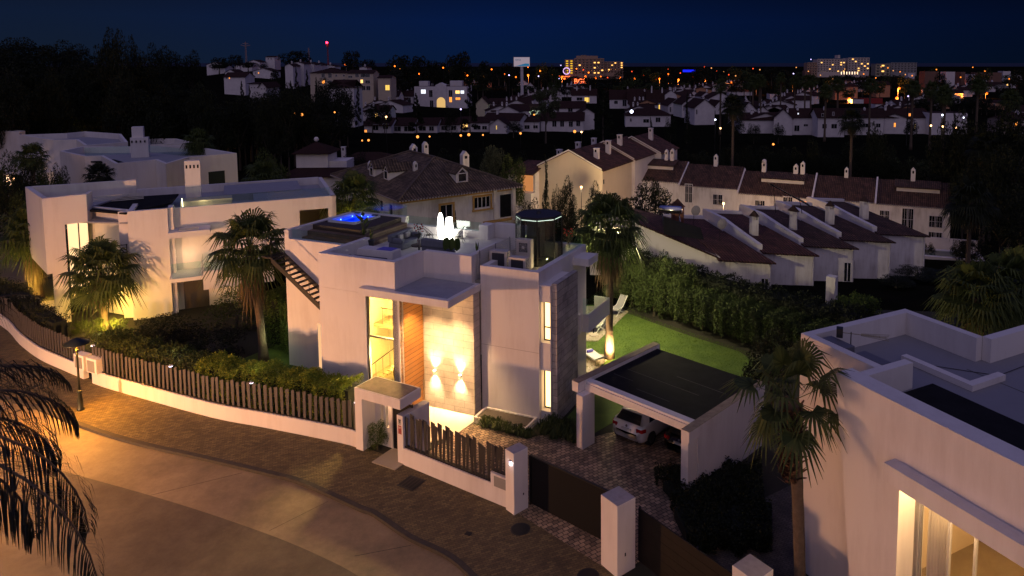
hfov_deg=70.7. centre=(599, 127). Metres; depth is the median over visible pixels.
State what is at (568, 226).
bush
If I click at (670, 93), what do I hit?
white house
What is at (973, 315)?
fan palm
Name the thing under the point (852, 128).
fan palm
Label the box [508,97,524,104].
town house
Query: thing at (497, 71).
broadleaf tree
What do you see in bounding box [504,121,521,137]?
broadleaf tree
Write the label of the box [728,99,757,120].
white house
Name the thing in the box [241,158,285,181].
tree
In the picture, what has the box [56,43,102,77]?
broadleaf tree
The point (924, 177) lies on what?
broadleaf tree
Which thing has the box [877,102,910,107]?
town house
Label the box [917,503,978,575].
window
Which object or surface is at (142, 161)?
flat roof villa
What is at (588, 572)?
manhole cover
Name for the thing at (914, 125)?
broadleaf tree
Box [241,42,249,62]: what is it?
mast
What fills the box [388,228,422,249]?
outdoor sofa
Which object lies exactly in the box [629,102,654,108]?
town house
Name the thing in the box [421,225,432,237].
wire chair
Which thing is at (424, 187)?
hipped house
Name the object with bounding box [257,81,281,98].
hillside house
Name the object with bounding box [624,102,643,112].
town house
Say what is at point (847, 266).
window
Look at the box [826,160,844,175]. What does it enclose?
broadleaf tree
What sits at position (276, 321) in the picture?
hedge
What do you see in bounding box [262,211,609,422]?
modern villa
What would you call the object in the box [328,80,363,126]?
dark roofed house
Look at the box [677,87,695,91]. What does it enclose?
town house
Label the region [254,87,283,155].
broadleaf tree
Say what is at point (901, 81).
broadleaf tree
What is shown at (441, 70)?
broadleaf tree
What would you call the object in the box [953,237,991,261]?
broadleaf tree
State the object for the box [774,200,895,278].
stepped house
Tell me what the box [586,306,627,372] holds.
terrace
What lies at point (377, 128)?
white house
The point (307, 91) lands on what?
conifer
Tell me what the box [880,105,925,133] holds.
white house
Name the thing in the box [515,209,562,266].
glass stair shaft
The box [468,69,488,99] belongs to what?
broadleaf tree
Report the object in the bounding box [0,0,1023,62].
sky
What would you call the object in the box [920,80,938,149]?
fan palm
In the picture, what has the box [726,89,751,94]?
pavilion house
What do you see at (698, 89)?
town house
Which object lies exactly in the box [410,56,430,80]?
broadleaf tree
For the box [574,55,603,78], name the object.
hotel
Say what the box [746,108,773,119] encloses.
town house
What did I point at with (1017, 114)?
town house
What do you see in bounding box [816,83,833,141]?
fan palm
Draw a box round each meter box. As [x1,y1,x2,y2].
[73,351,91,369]
[86,355,102,374]
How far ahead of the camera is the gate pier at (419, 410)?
30.51 m
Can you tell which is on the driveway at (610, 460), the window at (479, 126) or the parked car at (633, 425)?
the parked car at (633, 425)
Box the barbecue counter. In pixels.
[356,245,400,259]
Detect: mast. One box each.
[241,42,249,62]
[326,41,328,63]
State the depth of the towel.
35.41 m
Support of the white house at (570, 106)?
on the ground at (710, 143)
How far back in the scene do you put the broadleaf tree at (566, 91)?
450.13 m
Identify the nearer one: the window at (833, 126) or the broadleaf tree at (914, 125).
the broadleaf tree at (914, 125)
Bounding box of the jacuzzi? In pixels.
[328,212,380,224]
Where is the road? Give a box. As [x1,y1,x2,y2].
[0,448,356,575]
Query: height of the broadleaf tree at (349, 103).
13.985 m
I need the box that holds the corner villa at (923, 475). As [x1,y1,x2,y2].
[799,309,1023,575]
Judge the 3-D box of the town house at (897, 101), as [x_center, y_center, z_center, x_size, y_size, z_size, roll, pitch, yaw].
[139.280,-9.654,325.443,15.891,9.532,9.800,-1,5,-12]
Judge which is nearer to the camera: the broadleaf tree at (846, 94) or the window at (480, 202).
the window at (480, 202)
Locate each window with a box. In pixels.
[65,223,91,312]
[318,323,321,367]
[360,74,369,76]
[367,296,398,380]
[394,126,400,130]
[441,204,452,220]
[473,125,480,129]
[474,196,489,208]
[544,302,549,340]
[544,371,550,408]
[552,121,556,126]
[622,100,626,105]
[651,182,659,194]
[685,184,692,202]
[712,194,722,205]
[754,200,764,205]
[760,277,768,288]
[783,196,792,201]
[794,125,799,130]
[831,124,836,128]
[843,262,851,281]
[879,210,889,218]
[901,208,913,228]
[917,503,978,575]
[928,215,942,228]
[928,231,942,237]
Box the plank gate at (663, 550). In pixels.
[638,506,731,575]
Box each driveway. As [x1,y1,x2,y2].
[430,424,681,567]
[683,485,793,575]
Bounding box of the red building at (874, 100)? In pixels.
[858,98,882,103]
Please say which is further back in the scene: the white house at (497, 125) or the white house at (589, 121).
the white house at (589, 121)
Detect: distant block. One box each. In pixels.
[802,71,810,75]
[905,73,914,78]
[919,71,938,88]
[940,72,954,86]
[955,72,964,84]
[971,72,1001,81]
[998,71,1010,79]
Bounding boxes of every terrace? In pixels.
[40,300,73,314]
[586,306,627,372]
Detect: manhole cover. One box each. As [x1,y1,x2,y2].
[510,523,529,535]
[577,568,599,575]
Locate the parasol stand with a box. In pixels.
[589,328,597,336]
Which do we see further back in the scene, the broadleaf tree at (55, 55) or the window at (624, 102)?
the window at (624, 102)
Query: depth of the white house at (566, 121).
241.34 m
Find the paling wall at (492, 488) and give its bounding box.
[403,414,505,506]
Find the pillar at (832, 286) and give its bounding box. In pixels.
[825,274,837,303]
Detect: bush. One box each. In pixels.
[0,149,28,221]
[0,175,29,249]
[8,188,27,262]
[13,158,48,203]
[34,164,62,185]
[49,163,70,184]
[58,173,64,183]
[70,319,87,334]
[85,318,106,337]
[103,317,128,335]
[119,325,154,337]
[127,311,201,345]
[187,322,246,358]
[198,284,266,334]
[343,152,366,165]
[366,419,387,450]
[444,107,458,134]
[476,158,487,170]
[516,197,537,224]
[545,205,579,242]
[550,183,560,240]
[577,216,604,251]
[614,264,643,312]
[631,249,677,319]
[663,117,676,142]
[669,259,702,320]
[693,153,706,164]
[709,153,726,165]
[727,157,743,166]
[743,155,761,170]
[746,123,760,143]
[759,154,780,171]
[764,150,783,171]
[771,125,785,143]
[783,150,799,171]
[798,150,823,174]
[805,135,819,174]
[925,243,935,252]
[949,240,965,261]
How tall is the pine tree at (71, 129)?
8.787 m
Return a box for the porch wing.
[504,160,542,223]
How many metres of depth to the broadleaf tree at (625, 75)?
566.61 m
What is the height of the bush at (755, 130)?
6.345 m
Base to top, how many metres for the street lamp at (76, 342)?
3.660 m
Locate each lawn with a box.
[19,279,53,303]
[238,305,765,431]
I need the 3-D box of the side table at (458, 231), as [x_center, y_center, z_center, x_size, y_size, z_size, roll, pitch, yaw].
[-8.094,6.152,41.180,0.400,0.450,0.394,2,6,22]
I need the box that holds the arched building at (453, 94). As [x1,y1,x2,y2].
[414,81,471,107]
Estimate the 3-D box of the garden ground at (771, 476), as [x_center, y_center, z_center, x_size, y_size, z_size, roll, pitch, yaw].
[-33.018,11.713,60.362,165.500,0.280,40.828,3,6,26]
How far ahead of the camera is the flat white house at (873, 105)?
361.62 m
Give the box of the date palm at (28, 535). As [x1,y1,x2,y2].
[0,291,105,575]
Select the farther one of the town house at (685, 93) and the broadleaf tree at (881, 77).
the broadleaf tree at (881, 77)
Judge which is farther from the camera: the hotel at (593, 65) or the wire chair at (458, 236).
the hotel at (593, 65)
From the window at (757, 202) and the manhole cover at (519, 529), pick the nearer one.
the manhole cover at (519, 529)
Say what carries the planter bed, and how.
on the garden ground at (771, 476)
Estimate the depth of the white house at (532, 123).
237.45 m
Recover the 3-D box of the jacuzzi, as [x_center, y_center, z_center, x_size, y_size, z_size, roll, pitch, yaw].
[-14.675,5.742,42.746,2.200,0.940,2.470,2,6,22]
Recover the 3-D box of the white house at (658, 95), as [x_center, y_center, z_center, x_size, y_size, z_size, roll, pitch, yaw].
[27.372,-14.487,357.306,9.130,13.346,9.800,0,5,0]
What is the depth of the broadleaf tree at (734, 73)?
642.87 m
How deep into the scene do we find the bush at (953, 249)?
81.64 m
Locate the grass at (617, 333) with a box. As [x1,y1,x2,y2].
[586,309,768,386]
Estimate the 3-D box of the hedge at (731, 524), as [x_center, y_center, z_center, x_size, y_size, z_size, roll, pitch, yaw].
[4.530,14.261,25.987,3.869,1.138,3.260,0,5,0]
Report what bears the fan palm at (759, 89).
on the ground at (710, 143)
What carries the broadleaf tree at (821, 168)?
on the ground at (710, 143)
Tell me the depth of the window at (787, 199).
98.28 m
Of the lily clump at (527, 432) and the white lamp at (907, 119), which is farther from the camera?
the white lamp at (907, 119)
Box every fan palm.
[0,199,51,299]
[9,142,50,185]
[48,234,149,330]
[60,111,85,132]
[81,161,115,182]
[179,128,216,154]
[197,206,286,361]
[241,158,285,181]
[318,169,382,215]
[567,190,653,359]
[713,77,727,134]
[718,93,748,165]
[720,337,854,575]
[746,76,758,105]
[754,75,766,111]
[756,74,765,105]
[774,72,786,104]
[789,76,799,107]
[797,74,810,107]
[804,74,818,107]
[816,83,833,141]
[830,78,846,107]
[836,107,866,176]
[862,78,878,137]
[902,80,922,149]
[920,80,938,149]
[924,259,1023,338]
[932,83,955,157]
[932,86,954,158]
[935,175,1004,263]
[958,245,1023,333]
[962,131,1008,244]
[966,77,989,147]
[995,89,1023,127]
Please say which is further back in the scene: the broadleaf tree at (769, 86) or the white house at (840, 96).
the broadleaf tree at (769, 86)
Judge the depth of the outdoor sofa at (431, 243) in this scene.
37.77 m
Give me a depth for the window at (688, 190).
103.83 m
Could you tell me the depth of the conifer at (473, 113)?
213.81 m
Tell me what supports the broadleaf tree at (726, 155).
on the ground at (710, 143)
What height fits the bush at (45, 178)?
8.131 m
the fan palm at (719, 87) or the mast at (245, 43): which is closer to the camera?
the fan palm at (719, 87)
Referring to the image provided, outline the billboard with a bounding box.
[513,57,529,94]
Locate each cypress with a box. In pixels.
[539,156,550,240]
[684,92,691,143]
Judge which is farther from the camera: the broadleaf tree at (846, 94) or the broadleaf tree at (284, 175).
the broadleaf tree at (846, 94)
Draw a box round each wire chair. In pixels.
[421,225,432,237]
[454,226,464,240]
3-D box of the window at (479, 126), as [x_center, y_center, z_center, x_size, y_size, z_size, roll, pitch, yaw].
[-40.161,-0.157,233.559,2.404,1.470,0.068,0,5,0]
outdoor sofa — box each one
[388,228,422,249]
[421,238,454,251]
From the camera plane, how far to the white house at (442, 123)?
231.86 m
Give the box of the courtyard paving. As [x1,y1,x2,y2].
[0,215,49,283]
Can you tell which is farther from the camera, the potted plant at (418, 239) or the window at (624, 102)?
the window at (624, 102)
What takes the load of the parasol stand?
on the terrace at (602, 332)
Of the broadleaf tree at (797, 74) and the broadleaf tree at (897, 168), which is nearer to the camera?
the broadleaf tree at (897, 168)
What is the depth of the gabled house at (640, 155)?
106.53 m
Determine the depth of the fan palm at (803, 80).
254.17 m
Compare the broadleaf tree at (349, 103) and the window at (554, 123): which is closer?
the broadleaf tree at (349, 103)
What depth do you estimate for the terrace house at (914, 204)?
93.08 m
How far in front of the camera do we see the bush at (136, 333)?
43.91 m
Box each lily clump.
[474,414,493,427]
[486,416,507,430]
[498,420,515,433]
[507,423,524,436]
[520,427,534,438]
[530,417,553,434]
[541,422,560,439]
[542,412,567,423]
[547,417,568,437]
[552,422,576,441]
[558,416,576,428]
[566,431,576,442]
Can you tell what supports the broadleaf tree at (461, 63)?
on the ground at (710, 143)
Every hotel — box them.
[565,59,573,76]
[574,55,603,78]
[604,61,622,78]
[804,62,816,76]
[813,59,845,76]
[835,55,869,76]
[871,64,889,76]
[886,63,916,76]
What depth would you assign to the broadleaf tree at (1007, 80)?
642.55 m
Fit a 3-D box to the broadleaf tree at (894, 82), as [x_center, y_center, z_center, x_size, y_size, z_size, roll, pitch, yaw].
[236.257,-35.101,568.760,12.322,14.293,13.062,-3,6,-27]
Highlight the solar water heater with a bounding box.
[659,205,703,239]
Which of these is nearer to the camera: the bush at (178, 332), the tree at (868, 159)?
the bush at (178, 332)
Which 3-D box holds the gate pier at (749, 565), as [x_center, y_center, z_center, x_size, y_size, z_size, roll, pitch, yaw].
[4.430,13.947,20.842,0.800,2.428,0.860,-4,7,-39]
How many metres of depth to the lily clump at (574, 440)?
32.01 m
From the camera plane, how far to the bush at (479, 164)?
107.03 m
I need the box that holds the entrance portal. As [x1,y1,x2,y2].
[354,376,420,469]
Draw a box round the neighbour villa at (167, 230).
[25,159,335,321]
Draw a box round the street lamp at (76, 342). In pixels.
[62,337,89,411]
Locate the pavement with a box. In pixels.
[0,325,613,575]
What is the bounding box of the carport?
[572,342,764,490]
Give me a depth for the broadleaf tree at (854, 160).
115.93 m
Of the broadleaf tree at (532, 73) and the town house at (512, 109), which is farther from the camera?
the broadleaf tree at (532, 73)
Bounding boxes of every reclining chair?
[596,319,604,332]
[613,294,626,316]
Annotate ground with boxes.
[0,67,1023,311]
[5,198,992,575]
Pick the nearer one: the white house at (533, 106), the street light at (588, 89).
the white house at (533, 106)
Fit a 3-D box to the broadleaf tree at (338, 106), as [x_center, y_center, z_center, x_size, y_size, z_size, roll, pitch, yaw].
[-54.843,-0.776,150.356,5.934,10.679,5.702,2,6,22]
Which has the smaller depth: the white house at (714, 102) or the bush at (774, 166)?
the bush at (774, 166)
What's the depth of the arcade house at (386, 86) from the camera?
321.94 m
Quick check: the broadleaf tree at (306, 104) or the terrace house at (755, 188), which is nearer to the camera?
the terrace house at (755, 188)
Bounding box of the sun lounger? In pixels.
[586,348,608,365]
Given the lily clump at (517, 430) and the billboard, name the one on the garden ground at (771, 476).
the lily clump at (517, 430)
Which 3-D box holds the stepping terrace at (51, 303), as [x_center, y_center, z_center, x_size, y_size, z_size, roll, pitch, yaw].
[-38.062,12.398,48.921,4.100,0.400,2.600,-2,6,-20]
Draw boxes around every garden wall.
[0,299,88,378]
[92,345,355,446]
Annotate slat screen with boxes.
[477,237,516,278]
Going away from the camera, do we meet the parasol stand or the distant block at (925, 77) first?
the parasol stand
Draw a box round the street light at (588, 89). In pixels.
[588,72,588,106]
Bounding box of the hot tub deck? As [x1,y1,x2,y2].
[302,216,412,245]
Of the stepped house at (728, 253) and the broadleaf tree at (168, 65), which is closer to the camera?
the stepped house at (728, 253)
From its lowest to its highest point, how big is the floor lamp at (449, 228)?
1.260 m
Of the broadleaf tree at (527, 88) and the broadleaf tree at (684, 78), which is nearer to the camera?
the broadleaf tree at (527, 88)
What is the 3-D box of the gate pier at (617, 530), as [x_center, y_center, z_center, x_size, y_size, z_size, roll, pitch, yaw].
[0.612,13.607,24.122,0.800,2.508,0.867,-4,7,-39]
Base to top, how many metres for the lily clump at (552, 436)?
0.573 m
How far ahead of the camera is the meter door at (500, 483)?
27.45 m
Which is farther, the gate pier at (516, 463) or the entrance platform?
the entrance platform
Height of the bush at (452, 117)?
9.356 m
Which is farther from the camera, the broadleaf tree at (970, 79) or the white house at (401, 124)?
the broadleaf tree at (970, 79)
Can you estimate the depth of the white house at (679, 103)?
308.09 m
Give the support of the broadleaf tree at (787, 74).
on the ground at (710, 143)
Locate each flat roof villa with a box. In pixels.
[0,130,24,171]
[19,131,127,185]
[60,126,237,188]
[149,138,190,145]
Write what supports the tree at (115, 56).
on the ground at (710, 143)
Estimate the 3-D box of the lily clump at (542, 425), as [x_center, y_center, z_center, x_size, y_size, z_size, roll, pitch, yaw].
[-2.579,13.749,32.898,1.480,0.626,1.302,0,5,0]
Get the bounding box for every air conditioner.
[489,248,509,266]
[508,255,528,268]
[516,238,533,268]
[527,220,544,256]
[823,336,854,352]
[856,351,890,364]
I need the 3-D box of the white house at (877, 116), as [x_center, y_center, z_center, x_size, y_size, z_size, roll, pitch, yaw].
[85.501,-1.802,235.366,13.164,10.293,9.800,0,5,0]
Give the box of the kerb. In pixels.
[0,395,477,575]
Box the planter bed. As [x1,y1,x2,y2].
[474,407,536,431]
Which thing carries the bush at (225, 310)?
on the garden ground at (771, 476)
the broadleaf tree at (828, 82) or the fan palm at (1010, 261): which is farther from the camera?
the broadleaf tree at (828, 82)
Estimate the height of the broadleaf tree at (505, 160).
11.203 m
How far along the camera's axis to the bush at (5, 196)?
64.61 m
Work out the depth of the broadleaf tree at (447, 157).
111.61 m
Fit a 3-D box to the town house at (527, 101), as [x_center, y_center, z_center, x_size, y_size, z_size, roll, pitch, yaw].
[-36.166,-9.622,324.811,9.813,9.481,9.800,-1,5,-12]
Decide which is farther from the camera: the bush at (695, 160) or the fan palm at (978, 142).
the bush at (695, 160)
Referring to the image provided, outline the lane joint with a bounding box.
[153,473,410,555]
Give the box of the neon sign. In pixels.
[571,78,584,83]
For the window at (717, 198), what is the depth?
102.20 m
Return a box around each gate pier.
[397,400,429,464]
[505,442,527,514]
[601,486,634,575]
[732,554,772,575]
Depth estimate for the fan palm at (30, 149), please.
72.11 m
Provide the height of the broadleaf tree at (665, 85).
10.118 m
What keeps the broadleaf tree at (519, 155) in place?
on the ground at (710, 143)
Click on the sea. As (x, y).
(761, 64)
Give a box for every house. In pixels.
[206,62,228,74]
[212,65,233,74]
[223,72,254,95]
[224,69,242,73]
[240,63,258,71]
[247,82,261,97]
[248,60,265,68]
[253,68,280,78]
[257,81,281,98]
[266,56,280,69]
[283,137,353,198]
[285,61,300,88]
[294,59,311,85]
[308,60,320,71]
[310,68,348,101]
[318,61,327,69]
[327,62,340,68]
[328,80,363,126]
[330,141,522,229]
[341,146,393,165]
[347,70,379,107]
[358,64,372,69]
[362,117,397,132]
[363,102,396,120]
[366,97,384,104]
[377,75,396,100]
[377,97,412,112]
[394,117,417,132]
[396,90,404,99]
[402,90,413,103]
[417,117,442,132]
[440,117,463,131]
[462,116,489,131]
[476,96,491,115]
[484,102,503,114]
[484,109,527,131]
[489,98,508,104]
[489,116,510,133]
[490,102,529,114]
[499,97,510,104]
[499,102,522,112]
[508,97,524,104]
[509,93,535,103]
[510,97,531,104]
[514,104,539,114]
[524,112,541,131]
[528,93,548,106]
[535,140,632,234]
[540,112,584,131]
[541,90,560,101]
[552,101,585,111]
[571,86,596,102]
[576,107,595,129]
[591,134,655,208]
[606,199,775,288]
[609,86,627,108]
[623,108,671,126]
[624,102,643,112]
[626,89,646,107]
[627,97,649,107]
[628,128,679,159]
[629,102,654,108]
[635,97,659,108]
[637,97,658,107]
[642,148,689,213]
[645,86,664,109]
[660,96,676,113]
[663,88,676,98]
[671,85,685,88]
[673,89,693,97]
[673,94,691,117]
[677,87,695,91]
[678,154,746,215]
[684,96,715,124]
[694,89,708,97]
[695,85,711,92]
[701,91,726,102]
[702,209,818,285]
[708,97,725,113]
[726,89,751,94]
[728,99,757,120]
[735,109,776,132]
[736,159,815,210]
[739,204,858,281]
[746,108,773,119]
[754,103,769,111]
[756,102,788,108]
[762,96,792,103]
[762,97,796,107]
[763,104,780,111]
[767,93,775,98]
[769,102,781,111]
[773,107,791,134]
[774,93,786,98]
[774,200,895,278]
[779,89,793,94]
[786,105,811,134]
[787,95,809,107]
[793,89,819,103]
[796,90,813,103]
[806,196,930,275]
[809,107,844,136]
[812,167,876,212]
[830,86,846,99]
[842,107,885,134]
[845,83,858,98]
[847,99,863,103]
[871,81,890,96]
[871,103,883,107]
[874,102,901,107]
[874,167,950,237]
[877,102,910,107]
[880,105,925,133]
[884,97,919,104]
[886,113,915,133]
[923,111,967,134]
[950,85,971,96]
[952,89,963,97]
[980,100,1003,109]
[986,83,995,91]
[987,116,1023,134]
[1002,79,1015,87]
[1003,111,1023,123]
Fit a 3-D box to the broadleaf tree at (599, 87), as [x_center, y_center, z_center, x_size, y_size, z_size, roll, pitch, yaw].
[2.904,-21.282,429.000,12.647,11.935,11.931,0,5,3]
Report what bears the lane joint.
on the concrete lane
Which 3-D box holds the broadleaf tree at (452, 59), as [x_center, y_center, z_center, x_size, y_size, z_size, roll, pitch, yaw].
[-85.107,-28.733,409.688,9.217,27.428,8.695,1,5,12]
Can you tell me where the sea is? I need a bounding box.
[38,63,1023,66]
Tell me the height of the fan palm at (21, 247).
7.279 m
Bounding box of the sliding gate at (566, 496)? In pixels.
[529,454,608,538]
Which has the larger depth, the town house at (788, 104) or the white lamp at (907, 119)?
the town house at (788, 104)
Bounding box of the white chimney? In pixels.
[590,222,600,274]
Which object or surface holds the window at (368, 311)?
in the modern villa at (414, 316)
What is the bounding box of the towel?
[377,247,397,250]
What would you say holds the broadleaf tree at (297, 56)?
on the ground at (710, 143)
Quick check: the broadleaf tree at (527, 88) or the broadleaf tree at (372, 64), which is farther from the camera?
the broadleaf tree at (527, 88)
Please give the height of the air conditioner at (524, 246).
1.550 m
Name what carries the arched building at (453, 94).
on the ground at (710, 143)
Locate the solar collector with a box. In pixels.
[767,182,809,212]
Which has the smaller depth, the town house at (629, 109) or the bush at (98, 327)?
the bush at (98, 327)
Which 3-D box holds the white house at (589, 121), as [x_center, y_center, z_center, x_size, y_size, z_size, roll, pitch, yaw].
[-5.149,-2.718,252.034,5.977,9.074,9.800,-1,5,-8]
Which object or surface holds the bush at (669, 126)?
on the ground at (710, 143)
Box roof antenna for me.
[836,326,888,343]
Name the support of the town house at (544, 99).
on the ground at (710, 143)
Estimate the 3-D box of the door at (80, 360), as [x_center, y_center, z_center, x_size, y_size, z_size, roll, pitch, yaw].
[-27.812,12.504,38.091,0.580,0.600,0.024,2,6,24]
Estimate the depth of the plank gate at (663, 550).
23.22 m
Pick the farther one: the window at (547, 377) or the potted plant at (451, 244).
the potted plant at (451, 244)
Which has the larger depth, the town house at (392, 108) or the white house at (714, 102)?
the white house at (714, 102)
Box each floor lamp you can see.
[437,213,443,238]
[446,217,452,239]
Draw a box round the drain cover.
[397,475,425,490]
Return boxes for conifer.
[240,81,245,102]
[294,67,300,105]
[305,70,310,101]
[355,81,360,125]
[408,93,424,134]
[460,83,477,134]
[587,88,613,140]
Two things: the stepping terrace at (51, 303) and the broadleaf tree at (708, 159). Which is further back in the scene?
the broadleaf tree at (708, 159)
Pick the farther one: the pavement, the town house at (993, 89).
the town house at (993, 89)
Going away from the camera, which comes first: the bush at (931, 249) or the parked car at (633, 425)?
the parked car at (633, 425)
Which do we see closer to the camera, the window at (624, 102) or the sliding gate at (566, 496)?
the sliding gate at (566, 496)
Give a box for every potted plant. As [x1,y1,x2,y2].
[355,212,369,234]
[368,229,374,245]
[414,223,423,244]
[443,237,459,252]
[563,228,572,247]
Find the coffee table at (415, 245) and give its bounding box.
[411,243,421,249]
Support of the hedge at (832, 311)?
on the garden ground at (771, 476)
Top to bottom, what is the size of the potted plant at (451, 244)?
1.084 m
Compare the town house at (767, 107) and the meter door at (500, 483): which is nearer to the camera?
the meter door at (500, 483)
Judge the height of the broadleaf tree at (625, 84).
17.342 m
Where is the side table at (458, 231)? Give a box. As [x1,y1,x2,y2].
[456,230,462,238]
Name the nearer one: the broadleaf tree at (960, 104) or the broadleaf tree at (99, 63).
the broadleaf tree at (99, 63)
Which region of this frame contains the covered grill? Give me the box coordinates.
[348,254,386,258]
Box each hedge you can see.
[0,274,70,351]
[89,325,213,396]
[193,349,363,426]
[262,283,288,354]
[602,260,842,353]
[623,248,881,322]
[654,452,764,512]
[669,487,773,557]
[825,289,882,315]
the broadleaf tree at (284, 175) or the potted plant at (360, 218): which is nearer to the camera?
the potted plant at (360, 218)
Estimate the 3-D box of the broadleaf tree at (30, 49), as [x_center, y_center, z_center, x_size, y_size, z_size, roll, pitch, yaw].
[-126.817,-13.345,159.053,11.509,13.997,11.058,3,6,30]
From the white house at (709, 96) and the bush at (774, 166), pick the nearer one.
the bush at (774, 166)
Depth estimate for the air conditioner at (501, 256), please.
35.22 m
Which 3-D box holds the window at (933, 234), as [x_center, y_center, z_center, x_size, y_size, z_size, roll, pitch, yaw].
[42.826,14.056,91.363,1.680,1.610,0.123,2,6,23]
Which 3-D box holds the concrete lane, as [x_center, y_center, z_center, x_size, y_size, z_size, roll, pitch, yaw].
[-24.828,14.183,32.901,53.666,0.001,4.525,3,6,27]
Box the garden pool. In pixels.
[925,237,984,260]
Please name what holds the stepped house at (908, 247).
on the ground at (710, 143)
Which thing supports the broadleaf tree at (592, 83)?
on the ground at (710, 143)
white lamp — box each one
[460,108,461,136]
[906,95,908,145]
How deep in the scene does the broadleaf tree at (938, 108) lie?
290.14 m
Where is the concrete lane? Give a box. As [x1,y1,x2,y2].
[0,400,465,575]
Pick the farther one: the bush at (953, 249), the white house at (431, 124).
the white house at (431, 124)
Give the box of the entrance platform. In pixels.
[429,406,473,442]
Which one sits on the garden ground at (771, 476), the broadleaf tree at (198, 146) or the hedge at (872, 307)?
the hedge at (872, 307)
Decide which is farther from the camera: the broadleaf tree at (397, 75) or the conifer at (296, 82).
the broadleaf tree at (397, 75)
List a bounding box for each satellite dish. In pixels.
[691,206,699,225]
[717,219,726,240]
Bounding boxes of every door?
[74,356,81,368]
[87,360,94,372]
[184,279,209,308]
[399,301,424,404]
[494,476,505,490]
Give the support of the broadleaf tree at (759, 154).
on the ground at (710, 143)
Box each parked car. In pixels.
[613,406,668,445]
[664,426,680,454]
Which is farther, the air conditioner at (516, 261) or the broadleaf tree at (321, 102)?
the broadleaf tree at (321, 102)
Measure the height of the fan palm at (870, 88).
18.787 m
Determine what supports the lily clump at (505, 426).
on the garden ground at (771, 476)
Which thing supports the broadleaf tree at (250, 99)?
on the ground at (710, 143)
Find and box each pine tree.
[0,86,28,133]
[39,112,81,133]
[113,118,159,145]
[530,87,560,142]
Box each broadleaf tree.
[0,37,37,81]
[0,97,16,148]
[1,37,60,79]
[15,96,47,134]
[25,39,81,83]
[27,76,72,133]
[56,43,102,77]
[83,112,114,131]
[89,27,124,98]
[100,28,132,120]
[101,76,135,133]
[124,99,159,143]
[126,35,148,102]
[142,42,170,94]
[156,45,186,94]
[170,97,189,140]
[178,50,203,93]
[209,57,228,73]
[228,55,243,68]
[242,62,255,70]
[245,91,260,146]
[253,147,290,180]
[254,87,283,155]
[268,70,280,87]
[277,51,312,63]
[282,84,314,166]
[303,90,335,123]
[312,77,347,134]
[325,99,352,146]
[332,86,356,136]
[341,50,362,69]
[341,105,354,146]
[362,59,376,69]
[363,103,381,133]
[376,102,391,133]
[385,54,413,88]
[389,60,412,80]
[389,69,408,89]
[409,74,421,89]
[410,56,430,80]
[424,60,440,84]
[437,62,449,82]
[437,148,455,162]
[444,55,458,84]
[454,148,469,164]
[455,51,475,84]
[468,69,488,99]
[469,149,483,168]
[473,60,493,96]
[479,145,506,178]
[489,68,505,84]
[497,149,509,179]
[499,62,514,90]
[500,152,525,223]
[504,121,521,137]
[505,72,519,94]
[513,84,532,91]
[513,150,528,165]
[514,67,525,78]
[524,69,536,82]
[529,86,542,91]
[534,62,547,87]
[539,71,555,86]
[548,64,561,89]
[548,147,556,158]
[558,86,573,98]
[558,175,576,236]
[580,76,599,88]
[585,180,602,225]
[595,83,611,94]
[613,70,635,87]
[619,75,643,89]
[629,176,672,214]
[645,74,659,83]
[646,81,661,89]
[649,72,669,82]
[660,66,674,87]
[661,84,672,89]
[671,68,687,79]
[677,150,694,163]
[680,81,691,86]
[681,75,689,82]
[685,72,701,84]
[691,66,712,84]
[698,150,713,164]
[708,69,723,78]
[719,143,739,165]
[721,114,745,135]
[726,66,747,80]
[729,80,743,92]
[738,73,748,95]
[741,68,756,100]
[741,327,797,405]
[749,145,777,170]
[763,67,778,85]
[763,81,772,92]
[774,83,786,94]
[775,69,792,91]
[788,146,805,172]
[792,72,801,78]
[805,148,830,174]
[819,75,834,101]
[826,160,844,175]
[837,141,871,177]
[842,75,857,81]
[842,88,855,97]
[855,75,868,95]
[856,142,888,178]
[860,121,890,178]
[874,80,885,97]
[877,273,915,287]
[878,75,889,80]
[881,154,906,179]
[882,74,901,88]
[890,75,905,91]
[891,264,937,280]
[897,74,911,97]
[899,155,923,179]
[903,118,919,136]
[914,98,927,110]
[917,100,935,110]
[917,158,942,180]
[925,120,965,192]
[927,100,941,110]
[934,73,946,85]
[943,109,983,233]
[946,168,974,237]
[947,97,968,111]
[950,156,1001,251]
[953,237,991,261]
[964,97,980,113]
[965,73,980,84]
[970,68,992,98]
[993,85,1004,91]
[1001,73,1017,85]
[1008,69,1023,89]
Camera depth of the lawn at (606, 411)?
42.39 m
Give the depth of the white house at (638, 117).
260.50 m
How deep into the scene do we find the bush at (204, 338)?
41.38 m
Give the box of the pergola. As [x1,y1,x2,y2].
[3,168,58,184]
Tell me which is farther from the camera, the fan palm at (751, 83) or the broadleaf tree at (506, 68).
the broadleaf tree at (506, 68)
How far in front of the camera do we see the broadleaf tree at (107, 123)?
108.45 m
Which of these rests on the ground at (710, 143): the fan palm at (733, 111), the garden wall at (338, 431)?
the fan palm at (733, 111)
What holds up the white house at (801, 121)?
on the ground at (710, 143)

